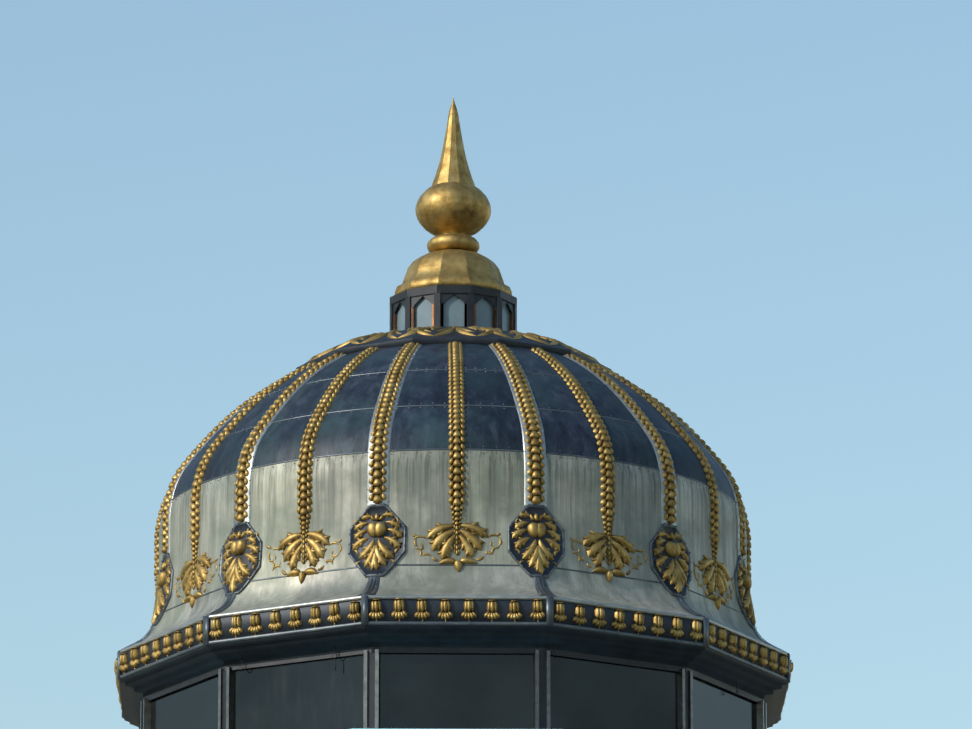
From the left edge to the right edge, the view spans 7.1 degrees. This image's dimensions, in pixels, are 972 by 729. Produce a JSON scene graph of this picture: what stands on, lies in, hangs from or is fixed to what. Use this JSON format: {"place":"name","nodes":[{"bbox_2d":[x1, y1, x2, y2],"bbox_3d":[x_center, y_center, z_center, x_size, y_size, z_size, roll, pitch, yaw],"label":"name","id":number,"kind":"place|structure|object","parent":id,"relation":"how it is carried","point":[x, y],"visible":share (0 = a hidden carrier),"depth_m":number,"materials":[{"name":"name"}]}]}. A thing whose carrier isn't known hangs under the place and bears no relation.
{"place":"outdoors","nodes":[
{"label":"outdoors","id":0,"kind":"place"},
{"bbox_2d":[0,0,971,728],"label":"sky","id":1,"kind":"structure","parent":0,"point":[755,215],"materials":[{"name":"blue"}]},
{"bbox_2d":[239,644,738,693],"bbox_3d":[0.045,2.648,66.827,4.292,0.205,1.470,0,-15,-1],"label":"eave hooks","id":2,"kind":"object","parent":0,"point":[551,653],"visible":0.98,"depth_m":66.22,"materials":[{"name":"black metal"}]},
{"label":"ground","id":3,"kind":"structure","parent":0,"visible":0},
{"bbox_2d":[352,728,400,728],"bbox_3d":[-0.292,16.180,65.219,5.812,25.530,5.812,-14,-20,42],"label":"tower wall","id":4,"kind":"structure","parent":3,"relation":"on","point":[376,728],"depth_m":65.50,"materials":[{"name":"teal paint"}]},
{"bbox_2d":[140,647,766,728],"bbox_3d":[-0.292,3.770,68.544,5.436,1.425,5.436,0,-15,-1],"label":"window frames","id":5,"kind":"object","parent":4,"relation":"on","point":[541,688],"visible":1,"depth_m":66.42,"materials":[{"name":"black metal"}]},
{"bbox_2d":[117,595,789,720],"bbox_3d":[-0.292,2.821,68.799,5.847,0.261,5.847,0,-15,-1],"label":"frieze band","id":6,"kind":"object","parent":5,"relation":"attached to","point":[457,605],"visible":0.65,"depth_m":66.31,"materials":[{"name":"metal"}]},
{"bbox_2d":[142,343,762,641],"bbox_3d":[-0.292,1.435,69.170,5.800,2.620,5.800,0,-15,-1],"label":"dome roof","id":7,"kind":"structure","parent":6,"relation":"on","point":[419,489],"depth_m":67.01,"materials":[{"name":"grey metal"}]},
{"bbox_2d":[154,505,733,609],"bbox_3d":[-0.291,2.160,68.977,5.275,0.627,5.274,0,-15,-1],"label":"leaf ornament","id":8,"kind":"object","parent":7,"relation":"attached to","point":[715,575],"visible":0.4,"depth_m":66.79,"materials":[{"name":"gold metal"}]},
{"bbox_2d":[163,344,743,557],"bbox_3d":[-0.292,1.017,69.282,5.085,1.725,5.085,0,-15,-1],"label":"dome ribs","id":9,"kind":"object","parent":7,"relation":"attached to","point":[526,475],"visible":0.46,"depth_m":67.34,"materials":[{"name":"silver metal"}]},
{"bbox_2d":[154,341,750,577],"bbox_3d":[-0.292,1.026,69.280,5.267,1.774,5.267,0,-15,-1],"label":"gold rib beads","id":10,"kind":"object","parent":9,"relation":"attached to","point":[457,447],"visible":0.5,"depth_m":67.42},
{"bbox_2d":[296,327,610,369],"bbox_3d":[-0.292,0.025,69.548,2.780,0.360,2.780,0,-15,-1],"label":"ring","id":11,"kind":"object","parent":7,"relation":"on","point":[452,337],"depth_m":68.34,"materials":[{"name":"metal"}]},
{"bbox_2d":[390,285,516,330],"bbox_3d":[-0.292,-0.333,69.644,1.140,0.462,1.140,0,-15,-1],"label":"lantern","id":12,"kind":"object","parent":11,"relation":"on","point":[454,305],"visible":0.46,"depth_m":69.21,"materials":[{"name":"black metal"}]},
{"bbox_2d":[395,98,511,294],"bbox_3d":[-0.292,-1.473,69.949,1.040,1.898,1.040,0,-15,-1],"label":"finial","id":13,"kind":"object","parent":12,"relation":"on","point":[453,210],"visible":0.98,"depth_m":69.64,"materials":[{"name":"gold metal"}]},
{"bbox_2d":[309,326,598,362],"bbox_3d":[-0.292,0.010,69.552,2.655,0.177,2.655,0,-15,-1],"label":"garland","id":14,"kind":"object","parent":11,"relation":"on","point":[488,330],"visible":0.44,"depth_m":68.52},
{"bbox_2d":[151,503,756,628],"bbox_3d":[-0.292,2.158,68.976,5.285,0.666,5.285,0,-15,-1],"label":"medallion backplates","id":15,"kind":"object","parent":7,"relation":"attached to","point":[382,509],"visible":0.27,"depth_m":66.63,"materials":[{"name":"black metal"}]},
{"bbox_2d":[151,510,755,625],"bbox_3d":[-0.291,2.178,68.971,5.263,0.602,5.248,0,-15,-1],"label":"shell ornaments","id":16,"kind":"object","parent":15,"relation":"attached to","point":[380,552],"visible":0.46,"depth_m":67.01},
{"bbox_2d":[123,367,785,651],"bbox_3d":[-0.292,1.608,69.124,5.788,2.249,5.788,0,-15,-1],"label":"sheet seams","id":17,"kind":"object","parent":7,"relation":"attached to","point":[372,587],"visible":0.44,"depth_m":66.99,"materials":[{"name":"grey metal"}]},
{"bbox_2d":[114,598,792,712],"bbox_3d":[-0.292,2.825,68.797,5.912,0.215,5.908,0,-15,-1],"label":"frieze ornaments","id":18,"kind":"object","parent":6,"relation":"attached to","point":[446,613],"visible":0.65,"depth_m":66.42},
{"bbox_2d":[151,654,756,728],"bbox_3d":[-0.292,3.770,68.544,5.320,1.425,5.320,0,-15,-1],"label":"window panes","id":19,"kind":"structure","parent":5,"relation":"in","point":[456,691],"depth_m":66.29,"materials":[{"name":"black glass"}]},
{"bbox_2d":[120,625,787,728],"bbox_3d":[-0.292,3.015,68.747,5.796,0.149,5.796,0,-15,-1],"label":"eave soffit","id":20,"kind":"structure","parent":5,"relation":"attached to","point":[138,687],"depth_m":66.50,"materials":[{"name":"black metal"}]}
]}

